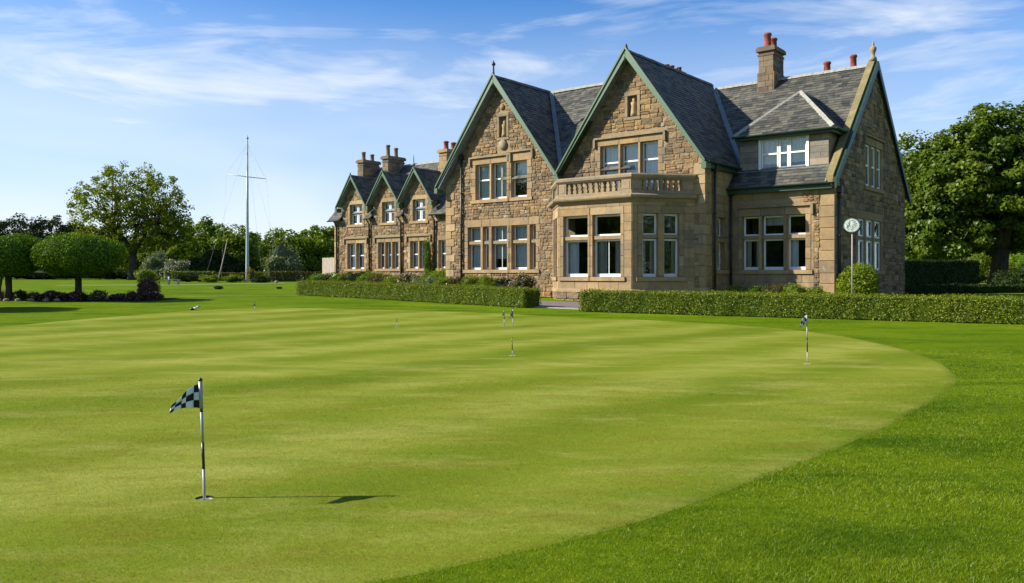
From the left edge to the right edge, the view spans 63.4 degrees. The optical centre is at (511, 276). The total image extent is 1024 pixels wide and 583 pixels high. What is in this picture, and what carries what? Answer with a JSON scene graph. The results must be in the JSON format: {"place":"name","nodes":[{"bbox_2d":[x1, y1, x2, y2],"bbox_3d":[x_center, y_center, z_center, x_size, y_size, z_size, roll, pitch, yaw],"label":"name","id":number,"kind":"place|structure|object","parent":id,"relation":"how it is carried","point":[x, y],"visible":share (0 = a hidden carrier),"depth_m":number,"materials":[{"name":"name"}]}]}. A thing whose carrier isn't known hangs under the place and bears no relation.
{"place":"outdoors","nodes":[
{"label":"outdoors","id":0,"kind":"place"},
{"bbox_2d":[0,277,1023,582],"bbox_3d":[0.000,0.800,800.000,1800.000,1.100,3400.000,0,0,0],"label":"lawn","id":1,"kind":"structure","parent":0,"point":[948,339],"depth_m":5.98,"materials":[{"name":"green plant"}]},
{"bbox_2d":[0,221,23,235],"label":"pine tree","id":2,"kind":"object","parent":1,"relation":"on","point":[5,224],"visible":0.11,"depth_m":118.96,"materials":[{"name":"green plant"}]},
{"bbox_2d":[0,212,53,238],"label":"pine tree","id":3,"kind":"object","parent":1,"relation":"on","point":[18,222],"visible":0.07,"depth_m":123.74,"materials":[{"name":"green plant"}]},
{"bbox_2d":[4,274,74,278],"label":"garden shrub","id":4,"kind":"object","parent":1,"relation":"on","point":[28,276],"visible":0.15,"depth_m":102.56,"materials":[{"name":"green plant"}]},
{"bbox_2d":[12,215,79,266],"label":"pine tree","id":5,"kind":"object","parent":1,"relation":"on","point":[55,222],"visible":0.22,"depth_m":118.40,"materials":[{"name":"green plant"}]},
{"bbox_2d":[26,269,124,279],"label":"hedge","id":6,"kind":"object","parent":1,"relation":"on","point":[40,273],"visible":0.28,"depth_m":98.08,"materials":[{"name":"green plant"}]},
{"bbox_2d":[24,298,171,300],"bbox_3d":[-18.450,0.955,34.800,8.110,0.069,2.600,0,0,3],"label":"flower bed","id":7,"kind":"object","parent":1,"relation":"on","point":[108,300],"visible":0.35,"depth_m":33.51,"materials":[{"name":"soil"}]},
{"bbox_2d":[0,233,40,300],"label":"clipped tree","id":8,"kind":"object","parent":7,"relation":"on","point":[15,258],"visible":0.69,"depth_m":33.33,"materials":[{"name":"green plant"}]},
{"bbox_2d":[13,289,28,299],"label":"bed plant","id":9,"kind":"object","parent":7,"relation":"on","point":[21,295],"visible":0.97,"depth_m":33.65,"materials":[{"name":"green plant"}]},
{"bbox_2d":[43,290,60,300],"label":"bed plant","id":10,"kind":"object","parent":7,"relation":"on","point":[51,295],"visible":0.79,"depth_m":33.83,"materials":[{"name":"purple plant"}]},
{"bbox_2d":[68,291,81,299],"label":"bed plant","id":11,"kind":"object","parent":7,"relation":"on","point":[73,295],"visible":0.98,"depth_m":33.70,"materials":[{"name":"purple plant"}]},
{"bbox_2d":[29,232,128,299],"bbox_3d":[-17.689,-0.346,33.961,3.702,2.897,3.394,0,0,0],"label":"clipped tree","id":12,"kind":"object","parent":7,"relation":"on","point":[78,256],"visible":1,"depth_m":33.04,"materials":[{"name":"green plant"}]},
{"bbox_2d":[89,291,107,300],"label":"bed plant","id":13,"kind":"object","parent":7,"relation":"on","point":[99,295],"visible":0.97,"depth_m":33.48,"materials":[{"name":"green plant"}]},
{"bbox_2d":[124,290,137,299],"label":"bed plant","id":14,"kind":"object","parent":7,"relation":"on","point":[130,295],"visible":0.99,"depth_m":33.43,"materials":[{"name":"purple plant"}]},
{"bbox_2d":[136,276,162,300],"bbox_3d":[-14.857,0.514,33.979,1.006,1.084,0.878,0,0,-30],"label":"purple shrub","id":15,"kind":"object","parent":7,"relation":"on","point":[149,289],"visible":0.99,"depth_m":33.83,"materials":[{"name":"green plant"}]},
{"bbox_2d":[88,268,139,278],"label":"garden shrub","id":16,"kind":"object","parent":1,"relation":"on","point":[121,274],"visible":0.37,"depth_m":102.92,"materials":[{"name":"green plant"}]},
{"bbox_2d":[64,160,194,279],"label":"ash tree","id":17,"kind":"object","parent":1,"relation":"on","point":[151,227],"visible":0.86,"depth_m":92.96,"materials":[{"name":"green plant"}]},
{"bbox_2d":[116,235,154,270],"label":"garden tree","id":18,"kind":"object","parent":1,"relation":"on","point":[139,262],"visible":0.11,"depth_m":109.39,"materials":[{"name":"green plant"}]},
{"bbox_2d":[133,269,158,281],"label":"garden shrub","id":19,"kind":"object","parent":1,"relation":"on","point":[139,275],"visible":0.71,"depth_m":77.64,"materials":[{"name":"green plant"}]},
{"bbox_2d":[139,247,173,279],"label":"garden shrub","id":20,"kind":"object","parent":1,"relation":"on","point":[156,262],"visible":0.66,"depth_m":83.51,"materials":[{"name":"green plant"}]},
{"bbox_2d":[137,224,201,278],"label":"garden tree","id":21,"kind":"object","parent":1,"relation":"on","point":[143,256],"visible":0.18,"depth_m":104.88,"materials":[{"name":"green plant"}]},
{"bbox_2d":[158,259,189,280],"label":"garden shrub","id":22,"kind":"object","parent":1,"relation":"on","point":[171,266],"visible":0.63,"depth_m":81.58,"materials":[{"name":"green plant"}]},
{"bbox_2d":[167,219,198,243],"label":"garden tree","id":23,"kind":"object","parent":1,"relation":"on","point":[193,233],"visible":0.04,"depth_m":115.54,"materials":[{"name":"green plant"}]},
{"bbox_2d":[163,241,203,278],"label":"garden tree","id":24,"kind":"object","parent":1,"relation":"on","point":[177,252],"visible":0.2,"depth_m":98.97,"materials":[{"name":"green plant"}]},
{"bbox_2d":[172,272,203,281],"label":"garden shrub","id":25,"kind":"object","parent":1,"relation":"on","point":[189,276],"visible":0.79,"depth_m":75.41,"materials":[{"name":"green plant"}]},
{"bbox_2d":[171,270,215,280],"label":"hedge","id":26,"kind":"object","parent":1,"relation":"on","point":[208,273],"visible":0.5,"depth_m":80.06,"materials":[{"name":"green plant"}]},
{"bbox_2d":[198,274,219,282],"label":"garden shrub","id":27,"kind":"object","parent":1,"relation":"on","point":[208,279],"visible":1,"depth_m":72.74,"materials":[{"name":"green plant"}]},
{"bbox_2d":[192,215,226,256],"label":"garden tree","id":28,"kind":"object","parent":1,"relation":"on","point":[205,226],"visible":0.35,"depth_m":111.04,"materials":[{"name":"green plant"}]},
{"bbox_2d":[186,246,253,275],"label":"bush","id":29,"kind":"object","parent":1,"relation":"on","point":[231,263],"visible":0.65,"depth_m":96.25,"materials":[{"name":"green plant"}]},
{"bbox_2d":[216,272,245,280],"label":"hedge","id":30,"kind":"object","parent":1,"relation":"on","point":[226,274],"visible":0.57,"depth_m":82.06,"materials":[{"name":"green plant"}]},
{"bbox_2d":[221,273,243,282],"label":"garden shrub","id":31,"kind":"object","parent":1,"relation":"on","point":[235,278],"visible":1,"depth_m":72.78,"materials":[{"name":"green plant"}]},
{"bbox_2d":[207,224,265,268],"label":"garden tree","id":32,"kind":"object","parent":1,"relation":"on","point":[236,244],"visible":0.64,"depth_m":106.19,"materials":[{"name":"green plant"}]},
{"bbox_2d":[207,135,283,281],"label":"flagpole","id":33,"kind":"object","parent":1,"relation":"on","point":[247,226],"visible":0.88,"depth_m":75.89,"materials":[{"name":"white metal"}]},
{"bbox_2d":[245,266,255,281],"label":"garden shrub","id":34,"kind":"object","parent":1,"relation":"on","point":[250,272],"visible":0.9,"depth_m":73.83,"materials":[{"name":"green plant"}]},
{"bbox_2d":[241,232,271,271],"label":"garden tree","id":35,"kind":"object","parent":1,"relation":"on","point":[259,269],"visible":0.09,"depth_m":116.83,"materials":[{"name":"green plant"}]},
{"bbox_2d":[251,276,271,282],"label":"garden shrub","id":36,"kind":"object","parent":1,"relation":"on","point":[260,279],"visible":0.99,"depth_m":71.59,"materials":[{"name":"green plant"}]},
{"bbox_2d":[260,237,306,276],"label":"garden shrub","id":37,"kind":"object","parent":1,"relation":"on","point":[287,259],"visible":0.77,"depth_m":79.43,"materials":[{"name":"green plant"}]},
{"bbox_2d":[268,270,302,281],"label":"hedge","id":38,"kind":"object","parent":1,"relation":"on","point":[289,276],"visible":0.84,"depth_m":78.06,"materials":[{"name":"green plant"}]},
{"bbox_2d":[256,227,317,270],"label":"garden tree","id":39,"kind":"object","parent":1,"relation":"on","point":[302,245],"visible":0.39,"depth_m":94.73,"materials":[{"name":"green plant"}]},
{"bbox_2d":[300,270,321,280],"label":"hedge","id":40,"kind":"object","parent":1,"relation":"on","point":[305,275],"visible":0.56,"depth_m":76.06,"materials":[{"name":"green plant"}]},
{"bbox_2d":[303,224,333,272],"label":"garden tree","id":41,"kind":"object","parent":1,"relation":"on","point":[323,244],"visible":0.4,"depth_m":96.21,"materials":[{"name":"green plant"}]},
{"bbox_2d":[322,257,334,273],"bbox_3d":[-12.900,-0.322,59.034,1.800,2.009,0.080,0,0,39],"label":"timber fence","id":42,"kind":"object","parent":1,"relation":"on","point":[327,265],"visible":0.44,"depth_m":59.13,"materials":[{"name":"brown wood"}]},
{"bbox_2d":[327,272,347,281],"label":"shrub","id":43,"kind":"object","parent":1,"relation":"on","point":[335,276],"visible":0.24,"depth_m":51.98,"materials":[{"name":"green plant"}]},
{"bbox_2d":[340,270,373,280],"bbox_3d":[-9.589,0.212,51.391,2.398,1.244,1.843,0,0,0],"label":"shrub","id":44,"kind":"object","parent":1,"relation":"on","point":[350,276],"visible":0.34,"depth_m":50.96,"materials":[{"name":"green plant"}]},
{"bbox_2d":[356,271,382,282],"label":"shrub","id":45,"kind":"object","parent":1,"relation":"on","point":[363,278],"visible":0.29,"depth_m":49.78,"materials":[{"name":"green plant"}]},
{"bbox_2d":[366,273,397,282],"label":"shrub","id":46,"kind":"object","parent":1,"relation":"on","point":[377,278],"visible":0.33,"depth_m":48.80,"materials":[{"name":"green plant"}]},
{"bbox_2d":[397,271,415,283],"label":"shrub","id":47,"kind":"object","parent":1,"relation":"on","point":[405,277],"visible":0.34,"depth_m":46.91,"materials":[{"name":"pink plant"}]},
{"bbox_2d":[295,279,541,307],"bbox_3d":[-4.594,0.619,34.453,14.980,1.055,1.249,0,0,44],"label":"clipped hedge","id":48,"kind":"object","parent":1,"relation":"on","point":[509,296],"visible":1,"depth_m":32.77,"materials":[{"name":"green plant"}]},
{"bbox_2d":[417,269,436,283],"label":"shrub","id":49,"kind":"object","parent":1,"relation":"on","point":[427,275],"visible":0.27,"depth_m":45.43,"materials":[{"name":"green plant"}]},
{"bbox_2d":[432,267,445,278],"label":"shrub","id":50,"kind":"object","parent":1,"relation":"on","point":[442,273],"visible":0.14,"depth_m":44.65,"materials":[{"name":"green plant"}]},
{"bbox_2d":[432,276,452,284],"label":"shrub","id":51,"kind":"object","parent":1,"relation":"on","point":[442,281],"visible":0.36,"depth_m":39.37,"materials":[{"name":"green plant"}]},
{"bbox_2d":[443,276,466,285],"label":"shrub","id":52,"kind":"object","parent":1,"relation":"on","point":[456,281],"visible":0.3,"depth_m":38.98,"materials":[{"name":"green plant"}]},
{"bbox_2d":[460,274,482,285],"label":"shrub","id":53,"kind":"object","parent":1,"relation":"on","point":[472,280],"visible":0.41,"depth_m":38.31,"materials":[{"name":"green plant"}]},
{"bbox_2d":[0,308,956,582],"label":"putting green","id":54,"kind":"object","parent":1,"relation":"on","point":[318,346],"visible":0.98,"depth_m":7.51,"materials":[{"name":"green plant"}]},
{"bbox_2d":[169,378,213,499],"bbox_3d":[-1.902,1.035,4.959,0.109,0.839,0.266,0,0,31],"label":"practice flag","id":55,"kind":"object","parent":54,"relation":"on","point":[192,397],"visible":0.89,"depth_m":5.02,"materials":[{"name":"multicoloured metal"}]},
{"bbox_2d":[0,377,958,582],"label":"short turf","id":56,"kind":"structure","parent":54,"relation":"on","point":[301,471],"depth_m":6.13,"materials":[{"name":"green plant"}]},
{"bbox_2d":[800,314,810,363],"bbox_3d":[4.446,0.951,12.619,0.222,0.766,0.112,0,0,-12],"label":"practice flag","id":57,"kind":"object","parent":54,"relation":"on","point":[804,320],"visible":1,"depth_m":12.62,"materials":[{"name":"silver metal"}]},
{"bbox_2d":[478,274,496,287],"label":"shrub","id":58,"kind":"object","parent":1,"relation":"on","point":[486,281],"visible":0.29,"depth_m":37.66,"materials":[{"name":"green plant"}]},
{"bbox_2d":[488,277,513,286],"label":"shrub","id":59,"kind":"object","parent":1,"relation":"on","point":[502,282],"visible":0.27,"depth_m":37.04,"materials":[{"name":"green plant"}]},
{"bbox_2d":[507,271,537,288],"bbox_3d":[0.357,0.382,36.826,1.390,1.226,1.051,0,0,-21],"label":"shrub","id":60,"kind":"object","parent":1,"relation":"on","point":[523,280],"visible":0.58,"depth_m":36.61,"materials":[{"name":"green plant"}]},
{"bbox_2d":[327,32,910,300],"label":"country house","id":61,"kind":"structure","parent":1,"relation":"on","point":[637,171],"depth_m":35.55,"materials":[{"name":"stone"}]},
{"bbox_2d":[350,244,354,268],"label":"window","id":62,"kind":"structure","parent":61,"relation":"in","point":[353,245],"depth_m":57.03,"materials":[{"name":"white paint"}]},
{"bbox_2d":[352,205,357,224],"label":"window","id":63,"kind":"structure","parent":61,"relation":"in","point":[354,217],"depth_m":56.90,"materials":[{"name":"white paint"}]},
{"bbox_2d":[415,200,420,220],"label":"window","id":64,"kind":"structure","parent":61,"relation":"in","point":[417,212],"depth_m":53.05,"materials":[{"name":"white paint"}]},
{"bbox_2d":[423,234,431,273],"bbox_3d":[-5.246,-0.914,51.685,0.590,3.469,0.431,0,0,0],"label":"climbing plant","id":65,"kind":"object","parent":61,"relation":"attached to","point":[427,262],"visible":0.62,"depth_m":51.57,"materials":[{"name":"green plant"}]},
{"bbox_2d":[441,240,445,267],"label":"window","id":66,"kind":"structure","parent":61,"relation":"in","point":[444,241],"depth_m":51.60,"materials":[{"name":"white paint"}]},
{"bbox_2d":[471,244,480,269],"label":"window","id":67,"kind":"structure","parent":61,"relation":"in","point":[475,249],"depth_m":40.64,"materials":[{"name":"white paint"}]},
{"bbox_2d":[471,227,480,241],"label":"window","id":68,"kind":"structure","parent":61,"relation":"in","point":[475,232],"depth_m":40.64,"materials":[{"name":"grey glass"}]},
{"bbox_2d":[479,165,489,199],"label":"window","id":69,"kind":"structure","parent":61,"relation":"in","point":[485,169],"depth_m":40.32,"materials":[{"name":"clear glass"}]},
{"bbox_2d":[494,163,506,198],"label":"window","id":70,"kind":"structure","parent":61,"relation":"in","point":[501,167],"depth_m":39.68,"materials":[{"name":"white paint"}]},
{"bbox_2d":[495,244,506,269],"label":"window","id":71,"kind":"structure","parent":61,"relation":"in","point":[501,248],"depth_m":39.59,"materials":[{"name":"white paint"}]},
{"bbox_2d":[495,226,506,240],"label":"window","id":72,"kind":"structure","parent":61,"relation":"in","point":[501,230],"depth_m":39.59,"materials":[{"name":"glass"}]},
{"bbox_2d":[514,160,526,196],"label":"window","id":73,"kind":"structure","parent":61,"relation":"in","point":[521,165],"depth_m":38.91,"materials":[{"name":"clear glass"}]},
{"bbox_2d":[515,243,526,268],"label":"window","id":74,"kind":"structure","parent":61,"relation":"in","point":[521,247],"depth_m":38.86,"materials":[{"name":"white paint"}]},
{"bbox_2d":[515,225,526,239],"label":"window","id":75,"kind":"structure","parent":61,"relation":"in","point":[521,229],"depth_m":38.86,"materials":[{"name":"white paint"}]},
{"bbox_2d":[566,240,587,276],"bbox_3d":[2.787,-0.725,34.289,1.194,1.504,0.194,0,0,39],"label":"window","id":76,"kind":"structure","parent":61,"relation":"in","point":[572,247],"depth_m":34.55,"materials":[{"name":"white paint"}]},
{"bbox_2d":[566,216,587,236],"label":"window","id":77,"kind":"structure","parent":61,"relation":"in","point":[567,218],"depth_m":34.46,"materials":[{"name":"white paint"}]},
{"bbox_2d":[595,239,620,276],"bbox_3d":[3.949,-0.725,33.348,1.304,1.504,0.194,0,0,39],"label":"window","id":78,"kind":"structure","parent":61,"relation":"in","point":[600,245],"depth_m":33.59,"materials":[{"name":"white paint"}]},
{"bbox_2d":[595,214,620,235],"bbox_3d":[3.907,-2.045,33.296,1.304,0.844,0.060,0,0,39],"label":"window","id":79,"kind":"structure","parent":61,"relation":"in","point":[596,216],"depth_m":33.53,"materials":[{"name":"white paint"}]},
{"bbox_2d":[603,146,617,191],"bbox_3d":[4.350,-4.460,35.635,0.894,2.214,0.215,0,0,39],"label":"window","id":80,"kind":"structure","parent":61,"relation":"in","point":[610,154],"depth_m":35.79,"materials":[{"name":"clear glass"}]},
{"bbox_2d":[623,143,637,172],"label":"window","id":81,"kind":"structure","parent":61,"relation":"in","point":[630,151],"depth_m":35.16,"materials":[{"name":"clear glass"}]},
{"bbox_2d":[643,239,655,276],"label":"window","id":82,"kind":"structure","parent":61,"relation":"in","point":[652,241],"depth_m":32.88,"materials":[{"name":"white paint"}]},
{"bbox_2d":[643,141,657,189],"bbox_3d":[5.844,-4.460,34.430,0.824,2.214,0.215,0,0,39],"label":"window","id":83,"kind":"structure","parent":61,"relation":"in","point":[650,149],"depth_m":34.57,"materials":[{"name":"clear glass"}]},
{"bbox_2d":[664,239,676,276],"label":"window","id":84,"kind":"structure","parent":61,"relation":"in","point":[673,241],"depth_m":33.07,"materials":[{"name":"white paint"}]},
{"bbox_2d":[744,239,758,269],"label":"window","id":85,"kind":"structure","parent":61,"relation":"in","point":[747,243],"depth_m":34.10,"materials":[{"name":"white paint"}]},
{"bbox_2d":[762,138,778,168],"bbox_3d":[10.576,-4.935,33.875,0.704,1.324,0.215,0,0,39],"label":"window","id":86,"kind":"structure","parent":61,"relation":"in","point":[770,147],"depth_m":33.93,"materials":[{"name":"clear glass"}]},
{"bbox_2d":[764,239,783,269],"bbox_3d":[10.572,-0.875,33.342,0.884,1.244,0.060,0,0,39],"label":"window","id":87,"kind":"structure","parent":61,"relation":"in","point":[765,268],"depth_m":33.48,"materials":[{"name":"white paint"}]},
{"bbox_2d":[764,215,783,234],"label":"window","id":88,"kind":"structure","parent":61,"relation":"in","point":[768,220],"depth_m":33.46,"materials":[{"name":"white paint"}]},
{"bbox_2d":[779,137,788,166],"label":"window","id":89,"kind":"structure","parent":61,"relation":"in","point":[783,142],"depth_m":33.55,"materials":[{"name":"white paint"}]},
{"bbox_2d":[789,238,805,269],"bbox_3d":[11.349,-0.875,32.799,0.734,1.244,0.194,0,0,39],"label":"window","id":90,"kind":"structure","parent":61,"relation":"in","point":[793,242],"depth_m":32.92,"materials":[{"name":"glass"}]},
{"bbox_2d":[789,135,805,165],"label":"window","id":91,"kind":"structure","parent":61,"relation":"in","point":[797,144],"depth_m":33.25,"materials":[{"name":"white paint"}]},
{"bbox_2d":[725,284,744,292],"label":"shrub","id":92,"kind":"object","parent":1,"relation":"on","point":[735,288],"visible":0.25,"depth_m":33.05,"materials":[{"name":"green plant"}]},
{"bbox_2d":[743,285,765,294],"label":"shrub","id":93,"kind":"object","parent":1,"relation":"on","point":[754,289],"visible":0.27,"depth_m":32.50,"materials":[{"name":"green plant"}]},
{"bbox_2d":[761,284,785,294],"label":"shrub","id":94,"kind":"object","parent":1,"relation":"on","point":[771,288],"visible":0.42,"depth_m":31.97,"materials":[{"name":"green plant"}]},
{"bbox_2d":[781,282,807,294],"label":"shrub","id":95,"kind":"object","parent":1,"relation":"on","point":[798,288],"visible":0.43,"depth_m":31.39,"materials":[{"name":"green plant"}]},
{"bbox_2d":[577,288,1023,324],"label":"clipped hedge","id":96,"kind":"object","parent":1,"relation":"on","point":[960,309],"visible":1,"depth_m":23.81,"materials":[{"name":"green plant"}]},
{"bbox_2d":[804,285,829,295],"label":"shrub","id":97,"kind":"object","parent":1,"relation":"on","point":[818,290],"visible":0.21,"depth_m":30.99,"materials":[{"name":"green plant"}]},
{"bbox_2d":[843,218,860,293],"bbox_3d":[12.140,-0.482,29.601,0.580,3.179,0.227,0,0,30],"label":"round sign","id":98,"kind":"object","parent":1,"relation":"on","point":[851,225],"visible":0.98,"depth_m":29.57,"materials":[{"name":"white metal"}]},
{"bbox_2d":[835,262,879,296],"bbox_3d":[12.729,0.297,30.606,1.615,1.683,1.624,0,0,0],"label":"round bush","id":99,"kind":"object","parent":1,"relation":"on","point":[865,279],"visible":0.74,"depth_m":30.19,"materials":[{"name":"green plant"}]},
{"bbox_2d":[898,130,956,219],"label":"broadleaf tree","id":100,"kind":"object","parent":1,"relation":"on","point":[903,141],"visible":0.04,"depth_m":82.64,"materials":[{"name":"green plant"}]},
{"bbox_2d":[905,259,981,284],"bbox_3d":[24.789,-0.098,49.119,7.356,1.928,1.692,0,0,-25],"label":"dark hedge","id":101,"kind":"object","parent":1,"relation":"on","point":[935,271],"visible":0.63,"depth_m":48.58,"materials":[{"name":"green plant"}]},
{"bbox_2d":[901,101,1023,283],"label":"sycamore tree","id":102,"kind":"object","parent":1,"relation":"on","point":[966,193],"visible":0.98,"depth_m":56.90,"materials":[{"name":"green plant"}]},
{"bbox_2d":[905,283,1023,293],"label":"hedge","id":103,"kind":"object","parent":1,"relation":"on","point":[963,288],"visible":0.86,"depth_m":42.20,"materials":[{"name":"green plant"}]},
{"bbox_2d":[965,252,990,282],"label":"garden shrub","id":104,"kind":"object","parent":1,"relation":"on","point":[985,265],"visible":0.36,"depth_m":71.44,"materials":[{"name":"green plant"}]},
{"bbox_2d":[989,269,1021,283],"bbox_3d":[32.813,0.142,54.973,2.186,1.294,2.667,0,0,36],"label":"garden shrub","id":105,"kind":"object","parent":1,"relation":"on","point":[1002,277],"visible":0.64,"depth_m":54.58,"materials":[{"name":"green plant"}]},
{"bbox_2d":[1005,261,1023,283],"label":"garden shrub","id":106,"kind":"object","parent":1,"relation":"on","point":[1020,273],"visible":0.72,"depth_m":53.97,"materials":[{"name":"green plant"}]},
{"bbox_2d":[1009,250,1023,267],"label":"garden shrub","id":107,"kind":"object","parent":1,"relation":"on","point":[1019,257],"visible":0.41,"depth_m":71.77,"materials":[{"name":"green plant"}]},
{"bbox_2d":[0,0,1023,244],"label":"sky","id":108,"kind":"structure","parent":0,"point":[179,88],"materials":[{"name":"blue"}]},
{"bbox_2d":[539,301,581,307],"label":"path","id":109,"kind":"structure","parent":0,"point":[559,304],"depth_m":31.14,"materials":[{"name":"grey concrete"}]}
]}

